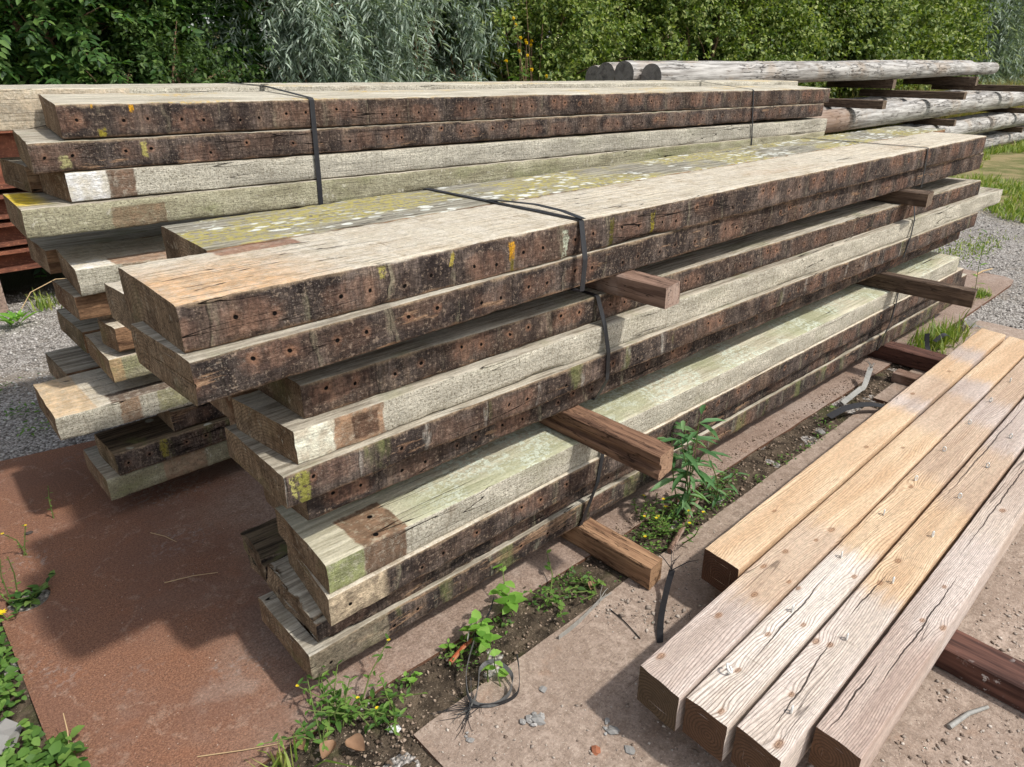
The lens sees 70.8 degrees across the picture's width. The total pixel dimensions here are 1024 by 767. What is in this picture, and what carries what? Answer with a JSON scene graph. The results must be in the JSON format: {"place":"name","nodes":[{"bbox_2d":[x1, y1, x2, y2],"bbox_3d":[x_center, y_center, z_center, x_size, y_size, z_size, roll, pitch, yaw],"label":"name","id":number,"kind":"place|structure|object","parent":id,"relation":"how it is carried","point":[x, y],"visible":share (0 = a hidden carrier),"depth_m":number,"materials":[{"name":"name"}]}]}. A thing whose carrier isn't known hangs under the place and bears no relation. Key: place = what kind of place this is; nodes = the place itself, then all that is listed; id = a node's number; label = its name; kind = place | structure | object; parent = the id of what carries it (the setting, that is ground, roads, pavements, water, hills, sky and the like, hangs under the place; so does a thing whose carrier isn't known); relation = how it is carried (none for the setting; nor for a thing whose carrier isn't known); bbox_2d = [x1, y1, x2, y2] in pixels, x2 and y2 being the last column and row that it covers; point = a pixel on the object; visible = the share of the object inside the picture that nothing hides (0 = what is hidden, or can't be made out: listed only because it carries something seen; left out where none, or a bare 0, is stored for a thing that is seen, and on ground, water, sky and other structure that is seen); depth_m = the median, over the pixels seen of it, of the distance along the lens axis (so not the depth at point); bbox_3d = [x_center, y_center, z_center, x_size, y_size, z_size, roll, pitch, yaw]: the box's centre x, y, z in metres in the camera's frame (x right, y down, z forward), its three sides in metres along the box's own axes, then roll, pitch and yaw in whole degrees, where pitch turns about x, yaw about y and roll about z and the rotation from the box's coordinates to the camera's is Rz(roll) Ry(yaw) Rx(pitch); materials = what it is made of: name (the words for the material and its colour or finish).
{"place":"outdoors","nodes":[
{"label":"outdoors","id":0,"kind":"place"},
{"bbox_2d":[0,61,1023,766],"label":"ground","id":1,"kind":"structure","parent":0,"point":[1006,167],"depth_m":4.80,"materials":[{"name":"gravel"}]},
{"bbox_2d":[0,283,8,312],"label":"timber block","id":2,"kind":"object","parent":1,"relation":"on","point":[3,307],"depth_m":4.92,"materials":[{"name":"brown wood"}]},
{"bbox_2d":[0,244,40,273],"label":"steel section","id":3,"kind":"object","parent":2,"relation":"on","point":[15,258],"visible":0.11,"depth_m":4.99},
{"bbox_2d":[0,622,56,765],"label":"soil verge","id":4,"kind":"structure","parent":1,"relation":"on","point":[22,709],"depth_m":1.94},
{"bbox_2d":[0,619,48,766],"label":"clover cover","id":5,"kind":"object","parent":4,"relation":"on","point":[29,750],"visible":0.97,"depth_m":1.88,"materials":[{"name":"green plant"}]},
{"bbox_2d":[2,725,90,766],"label":"clover cover","id":6,"kind":"object","parent":4,"relation":"on","point":[59,748],"visible":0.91,"depth_m":1.77,"materials":[{"name":"green plant"}]},
{"bbox_2d":[0,0,133,84],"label":"elder shrub","id":7,"kind":"object","parent":1,"relation":"on","point":[5,40],"visible":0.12,"depth_m":5.48,"materials":[{"name":"green plant"}]},
{"bbox_2d":[0,287,143,460],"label":"gravel stones","id":8,"kind":"object","parent":1,"relation":"on","point":[16,403],"visible":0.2,"depth_m":4.07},
{"bbox_2d":[0,0,258,277],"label":"elder shrub","id":9,"kind":"object","parent":1,"relation":"on","point":[37,69],"visible":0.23,"depth_m":5.45,"materials":[{"name":"green plant"}]},
{"bbox_2d":[74,0,273,83],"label":"weed shrub","id":10,"kind":"object","parent":1,"relation":"on","point":[174,56],"visible":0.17,"depth_m":5.76,"materials":[{"name":"green plant"}]},
{"bbox_2d":[48,0,335,83],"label":"elder shrub","id":11,"kind":"object","parent":1,"relation":"on","point":[198,32],"visible":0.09,"depth_m":6.37,"materials":[{"name":"green plant"}]},
{"bbox_2d":[47,0,422,82],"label":"dark tree","id":12,"kind":"object","parent":1,"relation":"on","point":[215,17],"visible":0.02,"depth_m":7.50,"materials":[{"name":"plant"}]},
{"bbox_2d":[191,0,452,82],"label":"willow bush","id":13,"kind":"object","parent":1,"relation":"on","point":[310,34],"visible":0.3,"depth_m":6.50,"materials":[{"name":"green plant"}]},
{"bbox_2d":[269,692,441,766],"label":"soil patch","id":14,"kind":"object","parent":1,"relation":"on","point":[426,760],"visible":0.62,"depth_m":1.82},
{"bbox_2d":[289,0,523,81],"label":"willow bush","id":15,"kind":"object","parent":1,"relation":"on","point":[468,26],"visible":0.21,"depth_m":7.65,"materials":[{"name":"green plant"}]},
{"bbox_2d":[416,34,487,81],"bbox_3d":[-0.498,-2.903,8.150,1.570,1.951,1.707,-21,32,-38],"label":"willow bush","id":16,"kind":"object","parent":1,"relation":"on","point":[453,77],"visible":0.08,"depth_m":7.78,"materials":[{"name":"green plant"}]},
{"bbox_2d":[0,269,1013,766],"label":"steel plate","id":17,"kind":"object","parent":1,"relation":"on","point":[164,699],"visible":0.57,"depth_m":2.29,"materials":[{"name":"metal"}]},
{"bbox_2d":[561,517,661,589],"bbox_3d":[0.143,0.478,2.688,0.082,0.090,0.980,-21,32,-38],"label":"spacer timber","id":18,"kind":"object","parent":17,"relation":"on","point":[629,558],"visible":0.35,"depth_m":2.44,"materials":[{"name":"brown wood"}]},
{"bbox_2d":[258,301,952,679],"bbox_3d":[1.124,0.034,3.450,4.762,0.090,0.316,-21,32,-38],"label":"timber plank","id":19,"kind":"object","parent":18,"relation":"on","point":[308,651],"visible":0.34,"depth_m":2.27,"materials":[{"name":"brown wood"}]},
{"bbox_2d":[267,273,966,641],"bbox_3d":[1.165,-0.065,3.451,4.815,0.090,0.311,-21,32,-38],"label":"timber plank","id":20,"kind":"object","parent":19,"relation":"on","point":[291,591],"visible":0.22,"depth_m":2.16,"materials":[{"name":"brown wood"}]},
{"bbox_2d":[286,267,963,625],"bbox_3d":[1.112,-0.107,3.326,4.563,0.090,0.321,-21,32,-38],"label":"timber plank","id":21,"kind":"object","parent":20,"relation":"on","point":[344,602],"visible":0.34,"depth_m":2.23,"materials":[{"name":"grey wood"}]},
{"bbox_2d":[274,251,959,593],"bbox_3d":[1.078,-0.185,3.279,4.471,0.090,0.329,-21,32,-38],"label":"timber plank","id":22,"kind":"object","parent":21,"relation":"on","point":[342,546],"visible":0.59,"depth_m":2.28,"materials":[{"name":"brown wood"}]},
{"bbox_2d":[431,0,636,81],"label":"hedge shrub","id":23,"kind":"object","parent":1,"relation":"on","point":[558,52],"visible":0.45,"depth_m":8.39,"materials":[{"name":"green plant"}]},
{"bbox_2d":[508,0,707,80],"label":"hedge shrub","id":24,"kind":"object","parent":1,"relation":"on","point":[641,43],"visible":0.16,"depth_m":9.51,"materials":[{"name":"green plant"}]},
{"bbox_2d":[263,320,974,766],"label":"soil strip","id":25,"kind":"object","parent":1,"relation":"on","point":[533,618],"visible":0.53,"depth_m":2.25,"materials":[{"name":"soil"}]},
{"bbox_2d":[257,674,362,751],"bbox_3d":[-0.487,0.866,1.816,0.187,0.108,0.239,7,25,15],"label":"ragwort weed","id":26,"kind":"object","parent":25,"relation":"on","point":[322,726],"visible":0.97,"depth_m":1.85,"materials":[{"name":"green"}]},
{"bbox_2d":[305,672,412,735],"bbox_3d":[-0.378,0.832,1.886,0.189,0.112,0.269,-69,71,-64],"label":"ragwort weed","id":27,"kind":"object","parent":25,"relation":"on","point":[378,710],"visible":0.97,"depth_m":1.88,"materials":[{"name":"green"}]},
{"bbox_2d":[295,633,427,726],"bbox_3d":[-0.401,0.797,1.923,0.341,0.145,0.187,-5,25,-10],"label":"ragwort weed","id":28,"kind":"object","parent":25,"relation":"on","point":[335,693],"visible":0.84,"depth_m":1.90,"materials":[{"name":"green"}]},
{"bbox_2d":[488,564,526,615],"bbox_3d":[-0.008,0.639,2.244,0.115,0.166,0.193,2,24,4],"label":"broadleaf weed","id":29,"kind":"object","parent":25,"relation":"on","point":[511,601],"visible":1,"depth_m":2.21,"materials":[{"name":"green"}]},
{"bbox_2d":[388,403,836,694],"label":"soil seedlings","id":30,"kind":"object","parent":25,"relation":"on","point":[510,621],"visible":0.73,"depth_m":2.38,"materials":[{"name":"green plant"}]},
{"bbox_2d":[270,325,969,766],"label":"soil crumbs","id":31,"kind":"object","parent":25,"relation":"on","point":[574,593],"visible":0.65,"depth_m":2.23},
{"bbox_2d":[650,404,731,520],"bbox_3d":[0.636,0.312,2.651,0.368,0.424,0.265,-21,32,-38],"label":"willowherb","id":32,"kind":"object","parent":25,"relation":"on","point":[692,462],"visible":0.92,"depth_m":2.66,"materials":[{"name":"green"}]},
{"bbox_2d":[907,308,978,354],"bbox_3d":[2.670,-0.320,4.401,0.458,0.146,0.969,19,30,35],"label":"grass tuft","id":33,"kind":"object","parent":25,"relation":"on","point":[943,342],"visible":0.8,"depth_m":4.38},
{"bbox_2d":[625,0,789,60],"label":"hedge shrub","id":34,"kind":"object","parent":1,"relation":"on","point":[732,9],"visible":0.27,"depth_m":10.14,"materials":[{"name":"green plant"}]},
{"bbox_2d":[413,407,1023,766],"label":"steel plate","id":35,"kind":"object","parent":1,"relation":"on","point":[587,660],"visible":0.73,"depth_m":1.96,"materials":[{"name":"metal"}]},
{"bbox_2d":[425,412,1023,766],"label":"plate grit","id":36,"kind":"object","parent":35,"relation":"on","point":[649,743],"visible":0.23,"depth_m":1.89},
{"bbox_2d":[934,629,1023,712],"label":"bearer timber","id":37,"kind":"object","parent":35,"relation":"on","point":[982,666],"visible":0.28,"depth_m":1.98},
{"bbox_2d":[637,336,1023,731],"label":"sawn beam","id":38,"kind":"structure","parent":37,"relation":"on","point":[680,666],"depth_m":2.21,"materials":[{"name":"brown wood"}]},
{"bbox_2d":[682,358,1023,761],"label":"sawn beam","id":39,"kind":"structure","parent":37,"relation":"on","point":[728,693],"depth_m":2.08,"materials":[{"name":"brown wood"}]},
{"bbox_2d":[701,328,1005,591],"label":"sawn beam","id":40,"kind":"structure","parent":37,"relation":"on","point":[735,552],"depth_m":2.67,"materials":[{"name":"brown wood"}]},
{"bbox_2d":[675,0,843,87],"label":"hedge shrub","id":41,"kind":"object","parent":1,"relation":"on","point":[793,27],"visible":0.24,"depth_m":11.42,"materials":[{"name":"green plant"}]},
{"bbox_2d":[738,0,872,98],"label":"hedge shrub","id":42,"kind":"object","parent":1,"relation":"on","point":[834,51],"visible":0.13,"depth_m":12.57,"materials":[{"name":"green plant"}]},
{"bbox_2d":[794,0,942,132],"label":"hedge shrub","id":43,"kind":"object","parent":1,"relation":"on","point":[887,21],"visible":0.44,"depth_m":12.98,"materials":[{"name":"green plant"}]},
{"bbox_2d":[843,0,979,91],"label":"hedge shrub","id":44,"kind":"object","parent":1,"relation":"on","point":[935,33],"visible":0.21,"depth_m":14.96,"materials":[{"name":"green plant"}]},
{"bbox_2d":[873,320,1023,403],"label":"steel plate","id":45,"kind":"object","parent":1,"relation":"on","point":[890,392],"visible":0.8,"depth_m":4.39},
{"bbox_2d":[867,341,946,371],"bbox_3d":[2.146,-0.204,4.194,0.118,0.090,1.256,-21,32,-38],"label":"spacer timber","id":46,"kind":"object","parent":45,"relation":"on","point":[910,356],"visible":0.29,"depth_m":4.05,"materials":[{"name":"brown wood"}]},
{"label":"timber plank","id":47,"kind":"object","parent":46,"relation":"on","visible":0},
{"bbox_2d":[240,518,287,581],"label":"timber plank","id":48,"kind":"object","parent":47,"relation":"on","point":[264,544],"visible":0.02,"depth_m":2.15,"materials":[{"name":"brown wood"}]},
{"bbox_2d":[263,487,281,507],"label":"timber plank","id":49,"kind":"object","parent":48,"relation":"on","point":[272,501],"visible":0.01,"depth_m":2.30,"materials":[{"name":"brown wood"}]},
{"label":"timber plank","id":50,"kind":"object","parent":49,"relation":"on","visible":0},
{"bbox_2d":[539,405,673,480],"bbox_3d":[0.121,0.086,2.468,0.086,0.085,1.006,-21,32,-38],"label":"spacer timber","id":51,"kind":"object","parent":50,"relation":"on","point":[648,455],"visible":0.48,"depth_m":2.23,"materials":[{"name":"brown wood"}]},
{"bbox_2d":[291,232,959,519],"bbox_3d":[1.060,-0.371,3.262,4.532,0.090,0.316,-21,32,-38],"label":"timber plank","id":52,"kind":"object","parent":51,"relation":"on","point":[366,486],"visible":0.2,"depth_m":2.29,"materials":[{"name":"brown wood"}]},
{"bbox_2d":[225,212,977,508],"bbox_3d":[1.069,-0.434,3.183,4.602,0.090,0.340,-20,31,-38],"label":"timber plank","id":53,"kind":"object","parent":52,"relation":"on","point":[285,482],"visible":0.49,"depth_m":2.09,"materials":[{"name":"brown wood"}]},
{"bbox_2d":[232,187,1002,463],"bbox_3d":[1.245,-0.577,3.280,5.020,0.090,0.296,-20,31,-38],"label":"timber plank","id":54,"kind":"object","parent":53,"relation":"on","point":[271,423],"visible":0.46,"depth_m":2.11,"materials":[{"name":"grey wood"}]},
{"bbox_2d":[256,177,980,417],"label":"timber plank","id":55,"kind":"object","parent":54,"relation":"on","point":[324,389],"visible":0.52,"depth_m":2.20,"materials":[{"name":"brown wood"}]},
{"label":"timber plank","id":56,"kind":"object","parent":51,"relation":"on","visible":0},
{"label":"timber plank","id":57,"kind":"object","parent":56,"relation":"on","visible":0},
{"bbox_2d":[210,388,257,422],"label":"timber plank","id":58,"kind":"object","parent":57,"relation":"on","point":[224,406],"visible":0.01,"depth_m":1.89,"materials":[{"name":"brown wood"}]},
{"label":"timber plank","id":59,"kind":"object","parent":58,"relation":"on","visible":0},
{"bbox_2d":[585,270,680,308],"bbox_3d":[0.184,-0.403,2.485,0.094,0.071,0.912,-21,32,-38],"label":"spacer timber","id":60,"kind":"object","parent":59,"relation":"on","point":[651,289],"visible":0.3,"depth_m":2.22,"materials":[{"name":"brown wood"}]},
{"bbox_2d":[104,280,141,329],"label":"timber plank","id":61,"kind":"object","parent":60,"relation":"on","point":[122,314],"depth_m":1.82,"materials":[{"name":"brown wood"}]},
{"bbox_2d":[161,126,944,258],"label":"timber plank","id":62,"kind":"object","parent":61,"relation":"on","point":[197,237],"visible":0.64,"depth_m":2.41,"materials":[{"name":"grey wood"}]},
{"bbox_2d":[130,153,983,405],"bbox_3d":[0.997,-0.727,2.998,4.788,0.096,0.354,-21,32,-39],"label":"timber plank","id":63,"kind":"object","parent":60,"relation":"on","point":[203,376],"visible":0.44,"depth_m":1.77,"materials":[{"name":"brown wood"}]},
{"bbox_2d":[423,188,587,291],"bbox_3d":[-0.042,-0.491,2.341,0.065,0.216,0.780,-21,32,-38],"label":"bundle strap","id":64,"kind":"object","parent":63,"relation":"attached to","point":[583,246],"visible":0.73,"depth_m":2.11,"materials":[{"name":"black plastic"}]},
{"bbox_2d":[118,132,986,352],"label":"timber plank","id":65,"kind":"object","parent":63,"relation":"on","point":[188,304],"visible":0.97,"depth_m":1.87,"materials":[{"name":"brown wood"}]},
{"bbox_2d":[868,188,933,206],"bbox_3d":[1.854,-1.056,3.925,0.113,0.070,0.806,-21,32,-38],"label":"spacer timber","id":66,"kind":"object","parent":59,"relation":"on","point":[915,197],"visible":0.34,"depth_m":3.69,"materials":[{"name":"brown wood"}]},
{"bbox_2d":[855,271,977,307],"bbox_3d":[1.945,-0.585,3.949,0.074,0.086,1.081,-21,32,-38],"label":"spacer timber","id":67,"kind":"object","parent":50,"relation":"on","point":[949,293],"visible":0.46,"depth_m":3.72,"materials":[{"name":"brown wood"}]},
{"bbox_2d":[903,0,1004,90],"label":"hedge shrub","id":68,"kind":"object","parent":1,"relation":"on","point":[971,22],"visible":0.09,"depth_m":16.56,"materials":[{"name":"green plant"}]},
{"bbox_2d":[936,207,1023,327],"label":"gravel stones","id":69,"kind":"object","parent":1,"relation":"on","point":[979,251],"visible":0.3,"depth_m":6.46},
{"bbox_2d":[961,0,1023,84],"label":"willow tree","id":70,"kind":"object","parent":1,"relation":"on","point":[1007,43],"visible":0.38,"depth_m":18.34,"materials":[{"name":"green plant"}]},
{"bbox_2d":[984,128,1023,148],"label":"wooden pole","id":71,"kind":"object","parent":1,"relation":"on","point":[999,138],"visible":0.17,"depth_m":14.04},
{"bbox_2d":[995,127,1023,132],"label":"spacer timber","id":72,"kind":"object","parent":71,"relation":"on","point":[1016,129],"visible":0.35,"depth_m":14.18,"materials":[{"name":"brown wood"}]},
{"bbox_2d":[919,112,1023,134],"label":"wooden pole","id":73,"kind":"object","parent":72,"relation":"on","point":[976,125],"visible":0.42,"depth_m":12.68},
{"bbox_2d":[901,118,956,125],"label":"spacer timber","id":74,"kind":"object","parent":73,"relation":"on","point":[939,122],"visible":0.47,"depth_m":11.22,"materials":[{"name":"brown wood"}]},
{"bbox_2d":[812,91,1023,132],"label":"wooden pole","id":75,"kind":"object","parent":74,"relation":"on","point":[841,119],"visible":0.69,"depth_m":10.48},
{"bbox_2d":[865,90,980,99],"bbox_3d":[6.231,-4.517,11.680,10.900,0.287,0.310,-21,32,-38],"label":"wooden pole","id":76,"kind":"object","parent":74,"relation":"on","point":[890,98],"visible":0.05,"depth_m":11.31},
{"bbox_2d":[858,89,966,99],"bbox_3d":[6.027,-4.372,10.886,0.143,0.102,1.507,-21,32,-38],"label":"spacer timber","id":77,"kind":"object","parent":76,"relation":"on","point":[915,94],"visible":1,"depth_m":10.80,"materials":[{"name":"brown wood"}]},
{"bbox_2d":[953,138,1023,222],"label":"grass","id":78,"kind":"structure","parent":0,"point":[1017,147],"depth_m":9.40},
{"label":"spacer timber","id":79,"kind":"object","parent":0,"visible":0},
{"bbox_2d":[83,440,230,500],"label":"timber plank","id":80,"kind":"object","parent":79,"relation":"on","point":[112,482],"visible":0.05,"depth_m":2.77,"materials":[{"name":"grey wood"}]},
{"bbox_2d":[94,415,229,475],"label":"timber plank","id":81,"kind":"object","parent":80,"relation":"on","point":[135,445],"visible":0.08,"depth_m":2.75,"materials":[{"name":"brown wood"}]},
{"bbox_2d":[157,402,225,431],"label":"timber plank","id":82,"kind":"object","parent":81,"relation":"on","point":[177,419],"visible":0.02,"depth_m":2.79,"materials":[{"name":"brown wood"}]},
{"bbox_2d":[45,346,99,378],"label":"timber plank","id":83,"kind":"object","parent":82,"relation":"on","point":[65,362],"visible":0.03,"depth_m":2.92,"materials":[{"name":"grey wood"}]},
{"bbox_2d":[33,368,192,440],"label":"timber plank","id":84,"kind":"object","parent":82,"relation":"on","point":[82,403],"visible":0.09,"depth_m":2.61,"materials":[{"name":"brown wood"}]},
{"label":"spacer timber","id":85,"kind":"object","parent":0,"visible":0},
{"bbox_2d":[56,308,99,352],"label":"timber plank","id":86,"kind":"object","parent":85,"relation":"on","point":[74,328],"visible":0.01,"depth_m":2.87,"materials":[{"name":"brown wood"}]},
{"bbox_2d":[84,331,151,382],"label":"timber plank","id":87,"kind":"object","parent":85,"relation":"on","point":[115,365],"visible":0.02,"depth_m":2.58,"materials":[{"name":"brown wood"}]},
{"bbox_2d":[97,315,111,319],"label":"timber plank","id":88,"kind":"object","parent":87,"relation":"on","point":[104,317],"depth_m":2.75,"materials":[{"name":"brown wood"}]},
{"bbox_2d":[52,278,110,320],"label":"timber plank","id":89,"kind":"object","parent":88,"relation":"on","point":[72,300],"visible":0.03,"depth_m":2.48,"materials":[{"name":"brown wood"}]},
{"bbox_2d":[56,235,166,296],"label":"timber plank","id":90,"kind":"object","parent":89,"relation":"on","point":[90,269],"visible":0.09,"depth_m":2.51,"materials":[{"name":"brown wood"}]},
{"bbox_2d":[276,202,333,209],"bbox_3d":[-0.945,-0.801,3.190,0.093,0.096,0.656,-21,32,-38],"label":"spacer timber","id":91,"kind":"object","parent":90,"relation":"on","point":[295,207],"visible":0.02,"depth_m":3.14,"materials":[{"name":"brown wood"}]},
{"bbox_2d":[3,131,824,238],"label":"timber plank","id":92,"kind":"object","parent":91,"relation":"on","point":[36,214],"visible":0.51,"depth_m":2.74,"materials":[{"name":"grey wood"}]},
{"bbox_2d":[0,157,42,192],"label":"timber plank","id":93,"kind":"object","parent":92,"relation":"on","point":[17,172],"depth_m":2.49,"materials":[{"name":"brown wood"}]},
{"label":"timber plank","id":94,"kind":"object","parent":93,"relation":"on","visible":0},
{"bbox_2d":[0,80,797,130],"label":"timber plank","id":95,"kind":"object","parent":94,"relation":"on","point":[20,107],"visible":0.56,"depth_m":2.98,"materials":[{"name":"brown wood"}]},
{"bbox_2d":[39,117,826,201],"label":"timber plank","id":96,"kind":"object","parent":92,"relation":"on","point":[79,185],"visible":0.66,"depth_m":2.98,"materials":[{"name":"grey wood"}]},
{"bbox_2d":[12,103,823,173],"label":"timber plank","id":97,"kind":"object","parent":96,"relation":"on","point":[42,151],"visible":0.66,"depth_m":2.82,"materials":[{"name":"brown wood"}]},
{"bbox_2d":[38,85,830,138],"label":"timber plank","id":98,"kind":"object","parent":97,"relation":"on","point":[72,116],"visible":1,"depth_m":2.90,"materials":[{"name":"brown wood"}]},
{"bbox_2d":[26,210,274,273],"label":"timber plank","id":99,"kind":"object","parent":88,"relation":"on","point":[43,253],"visible":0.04,"depth_m":2.80,"materials":[{"name":"brown wood"}]},
{"bbox_2d":[97,317,134,351],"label":"timber plank","id":100,"kind":"object","parent":87,"relation":"on","point":[116,335],"visible":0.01,"depth_m":2.53,"materials":[{"name":"brown wood"}]},
{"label":"spacer timber","id":101,"kind":"object","parent":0,"visible":0},
{"bbox_2d":[614,60,972,80],"bbox_3d":[4.853,-4.533,10.399,10.100,0.262,0.267,-21,32,-38],"label":"wooden pole","id":102,"kind":"object","parent":101,"relation":"on","point":[628,70],"visible":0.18,"depth_m":7.50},
{"bbox_2d":[641,62,998,82],"bbox_3d":[5.272,-4.526,10.429,10.550,0.262,0.271,-21,32,-38],"label":"wooden pole","id":103,"kind":"object","parent":101,"relation":"on","point":[801,72],"visible":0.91,"depth_m":9.02,"materials":[{"name":"wood"}]},
{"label":"bearer timber","id":104,"kind":"object","parent":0,"visible":0},
{"bbox_2d":[731,399,1023,766],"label":"sawn beam","id":105,"kind":"structure","parent":104,"relation":"on","point":[779,722],"depth_m":1.97,"materials":[{"name":"brown wood"}]},
{"bbox_2d":[808,453,1023,766],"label":"sawn beam","id":106,"kind":"structure","parent":104,"relation":"on","point":[855,726],"depth_m":1.90,"materials":[{"name":"brown wood"}]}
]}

